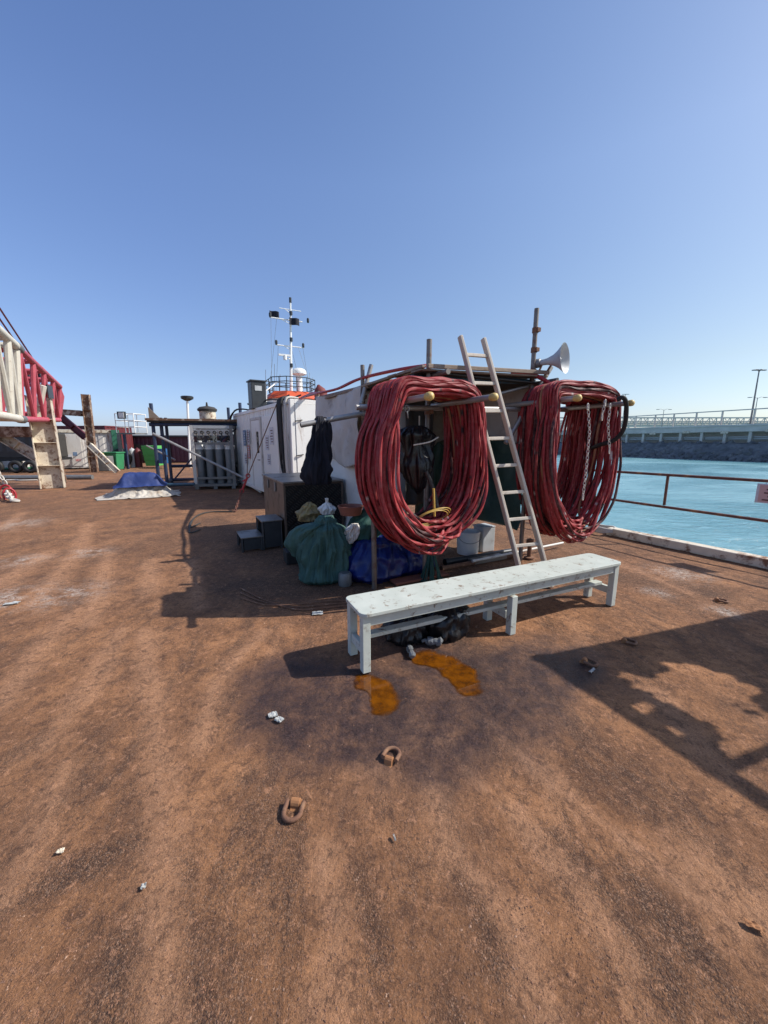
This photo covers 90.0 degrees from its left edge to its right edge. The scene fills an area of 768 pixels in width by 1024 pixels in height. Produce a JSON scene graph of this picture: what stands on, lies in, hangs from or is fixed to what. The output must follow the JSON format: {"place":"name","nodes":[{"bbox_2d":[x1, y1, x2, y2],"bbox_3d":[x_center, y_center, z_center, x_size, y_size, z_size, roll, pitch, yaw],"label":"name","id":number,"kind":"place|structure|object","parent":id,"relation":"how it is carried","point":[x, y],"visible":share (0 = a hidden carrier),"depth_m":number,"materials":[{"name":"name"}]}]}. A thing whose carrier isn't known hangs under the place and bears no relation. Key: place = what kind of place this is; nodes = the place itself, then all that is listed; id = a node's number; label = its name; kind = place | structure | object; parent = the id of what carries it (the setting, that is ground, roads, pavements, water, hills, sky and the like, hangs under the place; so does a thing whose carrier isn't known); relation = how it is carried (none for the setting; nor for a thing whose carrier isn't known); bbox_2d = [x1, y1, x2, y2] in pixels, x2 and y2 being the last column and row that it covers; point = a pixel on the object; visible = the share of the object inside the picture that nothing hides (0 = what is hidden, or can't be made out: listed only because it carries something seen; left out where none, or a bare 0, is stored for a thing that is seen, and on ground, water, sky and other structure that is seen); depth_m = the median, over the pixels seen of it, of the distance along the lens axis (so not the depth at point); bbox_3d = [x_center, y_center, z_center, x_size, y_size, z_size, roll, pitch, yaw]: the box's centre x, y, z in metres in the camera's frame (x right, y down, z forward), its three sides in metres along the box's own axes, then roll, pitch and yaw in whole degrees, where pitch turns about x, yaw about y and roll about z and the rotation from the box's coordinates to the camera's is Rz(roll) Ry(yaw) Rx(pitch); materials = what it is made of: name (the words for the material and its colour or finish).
{"place":"outdoors","nodes":[
{"label":"outdoors","id":0,"kind":"place"},
{"bbox_2d":[314,385,326,396],"bbox_3d":[-1.607,-3.001,9.779,0.336,0.475,0.340,0,10,0],"label":"buoy","id":1,"kind":"object","parent":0,"point":[319,388],"visible":0.49,"depth_m":9.66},
{"bbox_2d":[0,462,767,1023],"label":"deck","id":2,"kind":"structure","parent":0,"point":[710,878],"depth_m":1.81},
{"bbox_2d":[0,472,19,501],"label":"lifting sling","id":3,"kind":"object","parent":2,"relation":"on","point":[8,495],"visible":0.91,"depth_m":10.82,"materials":[{"name":"fabric"}]},
{"bbox_2d":[0,461,32,468],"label":"storage container","id":4,"kind":"object","parent":2,"relation":"on","point":[15,466],"visible":0.02,"depth_m":21.79,"materials":[{"name":"white paint"}]},
{"bbox_2d":[6,479,36,480],"bbox_3d":[-15.069,-1.326,15.937,1.224,0.052,0.237,0,10,0],"label":"pipe","id":5,"kind":"object","parent":2,"relation":"on","point":[21,480],"visible":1,"depth_m":15.94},
{"bbox_2d":[0,395,66,488],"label":"trestle","id":6,"kind":"object","parent":2,"relation":"on","point":[44,453],"visible":0.75,"depth_m":13.17,"materials":[{"name":"beige paint"}]},
{"bbox_2d":[0,308,63,422],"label":"crane boom","id":7,"kind":"object","parent":6,"relation":"on","point":[17,376],"visible":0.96,"depth_m":10.28,"materials":[{"name":"white paint"}]},
{"bbox_2d":[0,433,71,472],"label":"deck generator","id":8,"kind":"object","parent":2,"relation":"on","point":[12,456],"visible":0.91,"depth_m":19.98,"materials":[{"name":"black metal"}]},
{"bbox_2d":[0,475,93,479],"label":"pipe","id":9,"kind":"object","parent":2,"relation":"on","point":[26,477],"visible":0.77,"depth_m":16.34,"materials":[{"name":"grey metal"}]},
{"bbox_2d":[55,847,64,853],"bbox_3d":[-1.277,1.334,1.514,0.026,0.017,0.021,-4,11,-20],"label":"paper scrap","id":10,"kind":"object","parent":2,"relation":"on","point":[60,850],"visible":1,"depth_m":1.51,"materials":[{"name":"paper"}]},
{"bbox_2d":[57,429,118,467],"bbox_3d":[-18.176,-3.970,24.009,3.069,2.250,2.499,-5,12,-27],"label":"storage container","id":11,"kind":"object","parent":2,"relation":"on","point":[106,440],"visible":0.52,"depth_m":22.89,"materials":[{"name":"metal"}]},
{"bbox_2d":[62,433,83,465],"bbox_3d":[-18.445,-3.655,22.599,1.050,1.900,0.066,-5,12,-27],"label":"door panel","id":12,"kind":"structure","parent":11,"relation":"in","point":[73,442],"depth_m":22.65,"materials":[{"name":"white paint"}]},
{"bbox_2d":[61,394,119,472],"bbox_3d":[-15.718,-4.075,20.206,4.131,4.075,0.654,2,11,12],"label":"trestle","id":13,"kind":"object","parent":2,"relation":"on","point":[94,453],"visible":0.87,"depth_m":20.07,"materials":[{"name":"brown paint"}]},
{"bbox_2d":[57,426,133,450],"bbox_3d":[-20.620,-4.813,27.584,3.722,2.620,2.414,1,10,6],"label":"storage container","id":14,"kind":"object","parent":2,"relation":"on","point":[129,438],"visible":0.21,"depth_m":27.45,"materials":[{"name":"metal"}]},
{"bbox_2d":[87,453,113,470],"bbox_3d":[-15.613,-2.758,21.171,1.078,0.950,0.556,0,10,0],"label":"cabinet","id":15,"kind":"object","parent":2,"relation":"on","point":[102,466],"visible":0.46,"depth_m":21.00,"materials":[{"name":"metal"}]},
{"bbox_2d":[102,452,124,469],"bbox_3d":[-15.306,-2.902,21.837,0.800,1.017,0.805,0,10,0],"label":"wheelie bin","id":16,"kind":"object","parent":2,"relation":"on","point":[118,457],"visible":0.57,"depth_m":21.63,"materials":[{"name":"green plastic"}]},
{"bbox_2d":[112,448,132,466],"bbox_3d":[-16.261,-3.365,23.784,1.192,1.184,0.356,-3,11,-17],"label":"bin","id":17,"kind":"object","parent":2,"relation":"on","point":[129,456],"visible":0.27,"depth_m":23.77,"materials":[{"name":"black plastic"}]},
{"bbox_2d":[114,412,147,468],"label":"lamp platform","id":18,"kind":"structure","parent":2,"relation":"on","point":[121,415],"depth_m":22.59,"materials":[{"name":"grey metal"}]},
{"bbox_2d":[129,447,134,466],"bbox_3d":[-15.882,-3.459,24.274,0.390,1.250,0.400,0,10,0],"label":"canister","id":19,"kind":"object","parent":2,"relation":"on","point":[131,451],"visible":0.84,"depth_m":24.14,"materials":[{"name":"grey paint"}]},
{"bbox_2d":[95,472,180,500],"bbox_3d":[-7.385,-0.856,11.594,2.189,0.690,1.712,-5,12,-27],"label":"covered heap","id":20,"kind":"object","parent":2,"relation":"on","point":[134,485],"visible":1,"depth_m":11.26,"materials":[{"name":"plastic"}]},
{"bbox_2d":[134,448,142,466],"bbox_3d":[-15.543,-3.459,24.274,0.390,1.250,0.400,0,10,0],"label":"canister","id":21,"kind":"object","parent":2,"relation":"on","point":[138,457],"visible":0.91,"depth_m":24.15,"materials":[{"name":"red paint"}]},
{"bbox_2d":[141,446,162,465],"bbox_3d":[-14.529,-3.563,24.287,1.014,1.250,0.932,0,10,0],"label":"green skip","id":22,"kind":"object","parent":2,"relation":"on","point":[148,455],"visible":0.66,"depth_m":23.90,"materials":[{"name":"metal"}]},
{"bbox_2d":[158,449,167,463],"bbox_3d":[-13.358,-3.392,23.270,0.600,0.880,0.600,0,10,0],"label":"drum","id":23,"kind":"object","parent":2,"relation":"on","point":[160,457],"visible":0.34,"depth_m":23.03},
{"bbox_2d":[132,435,233,461],"bbox_3d":[-15.386,-5.050,30.542,9.502,2.020,2.613,-1,10,-5],"label":"storage container","id":24,"kind":"object","parent":2,"relation":"on","point":[178,454],"visible":0.16,"depth_m":29.32,"materials":[{"name":"metal"}]},
{"bbox_2d":[180,396,193,467],"bbox_3d":[-11.866,-4.875,23.506,0.720,4.318,0.720,0,10,0],"label":"mast light","id":25,"kind":"object","parent":2,"relation":"on","point":[187,399],"visible":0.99,"depth_m":23.25,"materials":[{"name":"white paint"}]},
{"bbox_2d":[145,403,246,487],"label":"scaffold shed","id":26,"kind":"structure","parent":2,"relation":"on","point":[154,419],"depth_m":13.11,"materials":[{"name":"blue paint"}]},
{"bbox_2d":[197,402,216,441],"bbox_3d":[-7.588,-3.095,16.716,0.800,3.260,0.800,0,10,0],"label":"mushroom vent","id":27,"kind":"object","parent":2,"relation":"on","point":[207,412],"visible":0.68,"depth_m":16.27,"materials":[{"name":"grey metal"}]},
{"bbox_2d":[188,511,231,532],"bbox_3d":[-3.733,0.180,7.819,0.617,0.035,2.147,-1,10,-5],"label":"deck cable","id":28,"kind":"object","parent":2,"relation":"on","point":[190,524],"visible":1,"depth_m":7.79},
{"bbox_2d":[189,425,239,489],"bbox_3d":[-5.878,-1.921,13.440,1.394,2.131,1.104,-2,11,-13],"label":"gas rack","id":29,"kind":"object","parent":2,"relation":"on","point":[198,431],"visible":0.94,"depth_m":12.96,"materials":[{"name":"grey metal"}]},
{"bbox_2d":[195,438,205,483],"bbox_3d":[-6.270,-1.736,13.091,0.236,1.530,0.236,0,10,0],"label":"gas bottle","id":30,"kind":"object","parent":29,"relation":"in","point":[200,463],"visible":0.83,"depth_m":13.03,"materials":[{"name":"grey paint"}]},
{"bbox_2d":[199,438,206,482],"bbox_3d":[-6.335,-1.787,13.369,0.236,1.530,0.236,0,10,0],"label":"gas bottle","id":31,"kind":"object","parent":29,"relation":"in","point":[200,439],"visible":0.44,"depth_m":13.33,"materials":[{"name":"grey paint"}]},
{"bbox_2d":[205,438,214,483],"bbox_3d":[-5.967,-1.749,13.160,0.236,1.530,0.236,0,10,0],"label":"gas bottle","id":32,"kind":"object","parent":29,"relation":"in","point":[209,456],"visible":0.72,"depth_m":13.10,"materials":[{"name":"grey paint"}]},
{"bbox_2d":[209,438,216,482],"bbox_3d":[-6.032,-1.800,13.438,0.236,1.530,0.236,0,10,0],"label":"gas bottle","id":33,"kind":"object","parent":29,"relation":"in","point":[214,461],"visible":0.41,"depth_m":13.41,"materials":[{"name":"grey paint"}]},
{"bbox_2d":[215,438,224,482],"bbox_3d":[-5.663,-1.762,13.229,0.236,1.530,0.236,0,10,0],"label":"gas bottle","id":34,"kind":"object","parent":29,"relation":"in","point":[219,456],"visible":0.81,"depth_m":13.15,"materials":[{"name":"grey paint"}]},
{"bbox_2d":[219,438,225,481],"bbox_3d":[-5.729,-1.812,13.507,0.236,1.530,0.236,0,10,0],"label":"gas bottle","id":35,"kind":"object","parent":29,"relation":"in","point":[223,460],"visible":0.28,"depth_m":13.51,"materials":[{"name":"grey paint"}]},
{"bbox_2d":[225,439,232,482],"bbox_3d":[-5.360,-1.774,13.298,0.236,1.530,0.236,0,10,0],"label":"gas bottle","id":36,"kind":"object","parent":29,"relation":"in","point":[228,457],"visible":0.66,"depth_m":13.20,"materials":[{"name":"grey paint"}]},
{"bbox_2d":[236,514,282,552],"bbox_3d":[-1.922,0.314,5.939,0.620,0.440,0.500,-5,12,-27],"label":"step stool","id":37,"kind":"object","parent":2,"relation":"on","point":[267,532],"visible":1,"depth_m":5.79,"materials":[{"name":"metal"}]},
{"bbox_2d":[268,711,277,717],"bbox_3d":[-0.661,1.202,2.282,0.053,0.016,0.042,-6,12,-28],"label":"paper scrap","id":38,"kind":"object","parent":2,"relation":"on","point":[273,714],"visible":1,"depth_m":2.28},
{"bbox_2d":[233,399,315,491],"bbox_3d":[-2.805,-1.970,12.161,2.521,2.450,6.122,-7,12,-32],"label":"white container","id":39,"kind":"object","parent":2,"relation":"on","point":[253,424],"visible":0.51,"depth_m":10.41,"materials":[{"name":"metal"}]},
{"bbox_2d":[225,408,248,472],"bbox_3d":[-5.053,-2.428,13.431,1.587,2.327,0.181,7,13,35],"label":"cable bundle","id":40,"kind":"object","parent":39,"relation":"hanging from","point":[230,417],"visible":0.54,"depth_m":13.39,"materials":[{"name":"black rubber"}]},
{"bbox_2d":[234,406,275,511],"bbox_3d":[-3.376,-1.611,10.562,1.079,2.550,3.807,-2,11,-13],"label":"chain lashing","id":41,"kind":"object","parent":39,"relation":"attached to","point":[243,487],"visible":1,"depth_m":9.48,"materials":[{"name":"metal"}]},
{"bbox_2d":[246,379,266,409],"bbox_3d":[-3.794,-3.487,11.473,0.480,0.822,0.480,-7,12,-32],"label":"exhaust box","id":42,"kind":"object","parent":39,"relation":"on","point":[256,393],"visible":0.91,"depth_m":11.29,"materials":[{"name":"grey metal"}]},
{"bbox_2d":[251,420,262,488],"bbox_3d":[-3.813,-1.736,11.575,0.059,2.000,0.950,-7,12,-32],"label":"door","id":43,"kind":"structure","parent":39,"relation":"in","point":[255,431],"depth_m":11.55,"materials":[{"name":"white paint"}]},
{"bbox_2d":[247,394,300,404],"bbox_3d":[-3.434,-3.303,11.739,0.585,0.298,3.817,-7,12,-33],"label":"cable heap","id":44,"kind":"object","parent":39,"relation":"on","point":[267,403],"visible":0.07,"depth_m":11.07,"materials":[{"name":"grey rubber"}]},
{"bbox_2d":[276,396,292,472],"bbox_3d":[-2.432,-1.821,9.765,0.342,2.127,1.152,2,11,11],"label":"cable bundle","id":45,"kind":"object","parent":39,"relation":"hanging from","point":[280,430],"visible":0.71,"depth_m":9.32,"materials":[{"name":"black rubber"}]},
{"bbox_2d":[284,396,298,472],"bbox_3d":[-2.197,-1.731,9.236,0.430,2.039,0.200,-10,14,-43],"label":"cable bundle","id":46,"kind":"object","parent":39,"relation":"hanging from","point":[285,440],"visible":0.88,"depth_m":9.08,"materials":[{"name":"rubber"}]},
{"bbox_2d":[299,364,425,399],"bbox_3d":[-1.147,-2.328,7.293,0.486,0.374,7.082,-4,11,-23],"label":"red hose","id":47,"kind":"object","parent":39,"relation":"on","point":[359,379],"visible":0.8,"depth_m":5.19,"materials":[{"name":"rubber"}]},
{"bbox_2d":[274,716,283,722],"bbox_3d":[-0.613,1.209,2.242,0.049,0.019,0.039,5,12,26],"label":"paper scrap","id":48,"kind":"object","parent":2,"relation":"on","point":[279,719],"visible":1,"depth_m":2.24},
{"bbox_2d":[283,548,297,564],"bbox_3d":[-1.130,0.556,5.226,0.441,0.222,0.241,-4,11,-21],"label":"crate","id":49,"kind":"object","parent":2,"relation":"on","point":[289,559],"visible":0.2,"depth_m":5.08,"materials":[{"name":"black plastic"}]},
{"bbox_2d":[239,587,346,609],"bbox_3d":[-0.999,0.896,3.909,1.328,0.014,0.343,3,11,15],"label":"deck cable","id":50,"kind":"object","parent":2,"relation":"on","point":[275,604],"visible":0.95,"depth_m":3.81,"materials":[{"name":"rubber"}]},
{"bbox_2d":[281,797,305,823],"bbox_3d":[-0.398,1.303,1.688,0.095,0.039,0.127,1,10,7],"label":"deck ring","id":51,"kind":"object","parent":2,"relation":"on","point":[297,804],"visible":1,"depth_m":1.69,"materials":[{"name":"metal"}]},
{"bbox_2d":[262,472,343,542],"bbox_3d":[-1.454,-0.131,6.696,0.967,0.982,1.652,-5,12,-27],"label":"steel box","id":52,"kind":"object","parent":2,"relation":"on","point":[287,496],"visible":0.65,"depth_m":6.00,"materials":[{"name":"metal"}]},
{"bbox_2d":[284,515,352,585],"bbox_3d":[-0.752,0.421,4.471,0.790,0.760,0.523,-4,11,-21],"label":"net bag","id":53,"kind":"object","parent":2,"relation":"on","point":[319,547],"visible":0.95,"depth_m":4.33,"materials":[{"name":"fabric"}]},
{"bbox_2d":[295,502,320,521],"bbox_3d":[-0.967,-0.010,4.933,0.327,0.240,0.290,-9,13,-39],"label":"yellow rag","id":54,"kind":"object","parent":53,"relation":"on","point":[307,512],"visible":0.96,"depth_m":4.86,"materials":[{"name":"yellow fabric"}]},
{"bbox_2d":[317,498,335,514],"bbox_3d":[-0.716,-0.075,4.844,0.244,0.200,0.218,0,10,0],"label":"bag","id":55,"kind":"object","parent":53,"relation":"on","point":[326,508],"visible":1,"depth_m":4.79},
{"bbox_2d":[344,523,359,543],"bbox_3d":[-0.372,0.251,4.511,0.232,0.240,0.124,-5,11,-24],"label":"white rag","id":56,"kind":"object","parent":53,"relation":"on","point":[352,532],"visible":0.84,"depth_m":4.47,"materials":[{"name":"fabric"}]},
{"bbox_2d":[338,571,351,586],"bbox_3d":[-0.440,0.753,4.347,0.160,0.150,0.160,0,10,0],"label":"tin can","id":57,"kind":"object","parent":2,"relation":"on","point":[344,578],"visible":1,"depth_m":4.29,"materials":[{"name":"grey metal"}]},
{"bbox_2d":[354,674,398,714],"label":"puddle","id":58,"kind":"object","parent":2,"relation":"on","point":[383,696],"visible":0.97,"depth_m":2.51,"materials":[{"name":"orange liquid"}]},
{"bbox_2d":[348,535,408,583],"bbox_3d":[-0.118,0.531,4.589,0.838,0.500,0.611,-5,11,-23],"label":"sheet bag","id":59,"kind":"object","parent":2,"relation":"on","point":[392,562],"visible":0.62,"depth_m":4.42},
{"bbox_2d":[347,507,382,540],"bbox_3d":[-0.101,0.119,4.729,0.705,0.500,0.533,0,10,0],"label":"net bag","id":60,"kind":"object","parent":59,"relation":"on","point":[363,520],"visible":0.26,"depth_m":4.52,"materials":[{"name":"fabric"}]},
{"bbox_2d":[338,503,362,515],"bbox_3d":[-0.400,-0.023,4.591,0.310,0.110,0.310,0,10,0],"label":"tub","id":61,"kind":"object","parent":60,"relation":"on","point":[351,509],"visible":0.99,"depth_m":4.49,"materials":[{"name":"plastic"}]},
{"bbox_2d":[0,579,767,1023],"bbox_3d":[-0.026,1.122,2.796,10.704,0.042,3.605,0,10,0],"label":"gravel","id":62,"kind":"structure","parent":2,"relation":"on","point":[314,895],"depth_m":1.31,"materials":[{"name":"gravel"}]},
{"bbox_2d":[381,746,400,767],"bbox_3d":[0.037,1.248,1.968,0.095,0.039,0.127,4,11,22],"label":"deck ring","id":63,"kind":"object","parent":2,"relation":"on","point":[389,761],"visible":1,"depth_m":1.95,"materials":[{"name":"metal"}]},
{"bbox_2d":[380,614,427,646],"bbox_3d":[0.177,0.910,3.187,0.419,0.260,0.341,-6,12,-29],"label":"rubbish bag","id":64,"kind":"object","parent":2,"relation":"on","point":[405,638],"visible":0.4,"depth_m":3.06,"materials":[{"name":"black plastic"}]},
{"bbox_2d":[406,644,415,658],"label":"plastic bottle","id":65,"kind":"object","parent":2,"relation":"on","point":[410,652],"visible":1,"depth_m":2.90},
{"bbox_2d":[401,546,434,575],"bbox_3d":[0.327,0.532,4.862,0.727,0.400,0.548,-6,12,-30],"label":"sheet bag","id":66,"kind":"object","parent":2,"relation":"on","point":[414,560],"visible":0.12,"depth_m":4.63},
{"bbox_2d":[390,570,448,585],"bbox_3d":[0.425,0.773,4.544,0.734,0.025,0.160,-5,12,-27],"label":"board","id":67,"kind":"object","parent":2,"relation":"on","point":[406,579],"visible":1,"depth_m":4.47,"materials":[{"name":"wood"}]},
{"bbox_2d":[421,637,442,645],"bbox_3d":[0.386,1.031,3.069,0.173,0.078,0.070,1,10,8],"label":"plastic bottle","id":68,"kind":"object","parent":2,"relation":"on","point":[430,641],"visible":1,"depth_m":3.04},
{"bbox_2d":[409,650,481,694],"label":"puddle","id":69,"kind":"object","parent":2,"relation":"on","point":[460,676],"visible":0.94,"depth_m":2.76,"materials":[{"name":"orange liquid"}]},
{"bbox_2d":[426,605,470,642],"bbox_3d":[0.514,0.877,3.257,0.454,0.300,0.425,0,10,0],"label":"rubbish bag","id":70,"kind":"object","parent":2,"relation":"on","point":[452,627],"visible":0.48,"depth_m":3.12,"materials":[{"name":"black plastic"}]},
{"bbox_2d":[300,308,634,589],"bbox_3d":[0.419,-1.028,5.606,3.188,3.200,4.654,-7,12,-33],"label":"work shelter","id":71,"kind":"object","parent":2,"relation":"on","point":[343,411],"visible":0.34,"depth_m":5.32,"materials":[{"name":"metal"}]},
{"bbox_2d":[300,416,332,484],"bbox_3d":[-0.903,-0.815,5.113,0.462,0.900,0.270,-7,12,-33],"label":"jacket","id":72,"kind":"object","parent":71,"relation":"hanging from","point":[316,468],"visible":1,"depth_m":5.07,"materials":[{"name":"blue fabric"}]},
{"bbox_2d":[400,416,438,493],"bbox_3d":[0.347,-0.599,4.070,0.445,0.820,0.396,0,10,0],"label":"black bag","id":73,"kind":"object","parent":71,"relation":"hanging from","point":[417,458],"visible":0.96,"depth_m":4.00,"materials":[{"name":"plastic"}]},
{"bbox_2d":[355,376,487,554],"bbox_3d":[0.405,-0.450,3.896,1.325,1.727,0.780,-6,12,-28],"label":"hose coil","id":74,"kind":"object","parent":71,"relation":"hanging from","point":[447,519],"visible":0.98,"depth_m":3.76,"materials":[{"name":"red rubber"}]},
{"bbox_2d":[421,551,442,581],"bbox_3d":[0.553,0.618,4.485,0.305,0.357,0.262,0,10,0],"label":"rope tassel","id":75,"kind":"object","parent":71,"relation":"hanging from","point":[430,562],"visible":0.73,"depth_m":4.43,"materials":[{"name":"fabric"}]},
{"bbox_2d":[535,342,569,373],"bbox_3d":[2.032,-1.870,4.734,0.402,0.359,0.358,9,14,41],"label":"loudspeaker","id":76,"kind":"object","parent":71,"relation":"attached to","point":[560,358],"visible":0.91,"depth_m":4.71,"materials":[{"name":"grey paint"}]},
{"bbox_2d":[514,373,628,542],"bbox_3d":[2.220,-0.677,4.755,1.298,2.092,1.005,-4,11,-22],"label":"hose coil","id":77,"kind":"object","parent":71,"relation":"hanging from","point":[592,437],"visible":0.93,"depth_m":4.66,"materials":[{"name":"rubber"}]},
{"bbox_2d":[457,528,481,555],"bbox_3d":[1.220,0.434,5.589,0.347,0.330,0.346,0,10,0],"label":"bucket","id":78,"kind":"object","parent":2,"relation":"on","point":[468,540],"visible":0.87,"depth_m":5.46,"materials":[{"name":"white plastic"}]},
{"bbox_2d":[443,548,511,564],"bbox_3d":[1.350,0.610,5.322,1.230,0.100,0.100,-5,12,-26],"label":"pipe","id":79,"kind":"object","parent":2,"relation":"on","point":[447,561],"visible":0.63,"depth_m":5.17,"materials":[{"name":"grey metal"}]},
{"bbox_2d":[440,552,524,570],"bbox_3d":[1.360,0.650,5.162,1.449,0.075,0.075,-5,12,-27],"label":"pipe","id":80,"kind":"object","parent":2,"relation":"on","point":[453,566],"visible":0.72,"depth_m":4.93,"materials":[{"name":"metal"}]},
{"bbox_2d":[471,542,563,562],"bbox_3d":[1.950,0.556,5.450,1.846,0.040,0.040,-6,12,-29],"label":"pipe","id":81,"kind":"object","parent":80,"relation":"on","point":[500,555],"visible":0.84,"depth_m":5.27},
{"bbox_2d":[346,553,620,673],"bbox_3d":[1.008,0.783,3.349,2.729,0.452,0.360,-5,11,-25],"label":"bench","id":82,"kind":"object","parent":2,"relation":"on","point":[370,609],"visible":1,"depth_m":3.14,"materials":[{"name":"paint"}]},
{"bbox_2d":[473,523,495,551],"bbox_3d":[1.485,0.381,5.738,0.246,0.381,0.246,-5,12,-26],"label":"jerrycan","id":83,"kind":"object","parent":2,"relation":"on","point":[487,534],"visible":0.92,"depth_m":5.63,"materials":[{"name":"grey paint"}]},
{"bbox_2d":[468,553,506,564],"bbox_3d":[1.400,0.633,5.255,0.559,0.050,0.200,-5,12,-26],"label":"pipe","id":84,"kind":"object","parent":2,"relation":"on","point":[491,559],"depth_m":5.20,"materials":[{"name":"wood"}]},
{"bbox_2d":[458,335,553,587],"bbox_3d":[1.331,-0.496,4.139,1.132,2.698,0.292,3,11,18],"label":"ladder","id":85,"kind":"object","parent":2,"relation":"on","point":[494,383],"visible":0.77,"depth_m":4.12,"materials":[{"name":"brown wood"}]},
{"bbox_2d":[524,538,533,559],"bbox_3d":[2.020,0.502,5.328,0.140,0.290,0.136,2,11,13],"label":"valve","id":86,"kind":"object","parent":2,"relation":"on","point":[528,556],"visible":0.74,"depth_m":5.30,"materials":[{"name":"metal"}]},
{"bbox_2d":[579,656,598,666],"bbox_3d":[1.497,1.095,2.806,0.127,0.039,0.095,8,13,38],"label":"deck ring","id":87,"kind":"object","parent":2,"relation":"on","point":[584,660],"visible":1,"depth_m":2.80,"materials":[{"name":"metal"}]},
{"bbox_2d":[620,637,637,645],"bbox_3d":[1.982,1.046,3.109,0.127,0.039,0.095,4,11,21],"label":"deck ring","id":88,"kind":"object","parent":2,"relation":"on","point":[625,641],"visible":1,"depth_m":3.10,"materials":[{"name":"metal"}]},
{"bbox_2d":[607,527,767,569],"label":"edge kerb","id":89,"kind":"structure","parent":2,"relation":"on","point":[754,560],"depth_m":5.56,"materials":[{"name":"beige paint"}]},
{"bbox_2d":[594,524,615,532],"bbox_3d":[3.861,0.291,6.787,0.374,0.113,0.418,0,10,0],"label":"rope","id":90,"kind":"object","parent":89,"relation":"on","point":[601,528],"visible":0.5,"depth_m":6.65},
{"bbox_2d":[713,597,728,602],"bbox_3d":[3.423,0.896,3.902,0.127,0.039,0.095,5,12,27],"label":"deck ring","id":91,"kind":"object","parent":2,"relation":"on","point":[717,599],"visible":1,"depth_m":3.90,"materials":[{"name":"metal"}]},
{"bbox_2d":[744,917,765,934],"bbox_3d":[1.239,1.381,1.282,0.050,0.010,0.023,6,12,28],"label":"rust flake","id":92,"kind":"object","parent":2,"relation":"on","point":[753,924],"visible":1,"depth_m":1.28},
{"bbox_2d":[0,0,767,434],"label":"sky","id":93,"kind":"structure","parent":0,"point":[406,173],"materials":[{"name":"blue"}]},
{"bbox_2d":[557,455,767,556],"bbox_3d":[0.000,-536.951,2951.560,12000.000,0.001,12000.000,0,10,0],"label":"water","id":94,"kind":"structure","parent":0,"point":[731,497],"depth_m":25.86,"materials":[{"name":"liquid"}]},
{"bbox_2d":[265,297,314,401],"bbox_3d":[-7.933,-9.062,32.542,6.398,16.490,18.995,-5,12,-27],"label":"tugboat","id":95,"kind":"object","parent":94,"relation":"on","point":[298,373],"visible":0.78,"depth_m":30.77,"materials":[{"name":"grey metal"}]},
{"bbox_2d":[557,443,767,461],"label":"breakwater","id":96,"kind":"object","parent":94,"relation":"in","point":[708,448],"depth_m":89.15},
{"bbox_2d":[558,440,767,462],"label":"breakwater rocks","id":97,"kind":"object","parent":96,"relation":"on","point":[714,457],"visible":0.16,"depth_m":89.47,"materials":[{"name":"stone"}]},
{"bbox_2d":[559,423,767,442],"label":"jetty","id":98,"kind":"object","parent":96,"relation":"on","point":[742,433],"visible":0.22,"depth_m":92.81,"materials":[{"name":"concrete"}]},
{"bbox_2d":[560,408,767,429],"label":"jetty handrail","id":99,"kind":"object","parent":98,"relation":"on","point":[722,414],"visible":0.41,"depth_m":92.83,"materials":[{"name":"metal"}]},
{"bbox_2d":[560,417,767,427],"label":"pipe gantry","id":100,"kind":"object","parent":98,"relation":"on","point":[647,423],"visible":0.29,"depth_m":225.71,"materials":[{"name":"metal"}]},
{"bbox_2d":[749,369,765,423],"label":"lamp post","id":101,"kind":"object","parent":98,"relation":"on","point":[753,404],"visible":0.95,"depth_m":91.36,"materials":[{"name":"grey metal"}]},
{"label":"deck edge strip","id":102,"kind":"structure","parent":0,"visible":0},
{"bbox_2d":[562,469,767,522],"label":"guard rail","id":103,"kind":"object","parent":102,"relation":"on","point":[702,477],"visible":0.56,"depth_m":5.70,"materials":[{"name":"metal"}]},
{"bbox_2d":[754,482,767,503],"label":"warning sign","id":104,"kind":"object","parent":103,"relation":"hanging from","point":[761,496],"visible":1,"depth_m":4.97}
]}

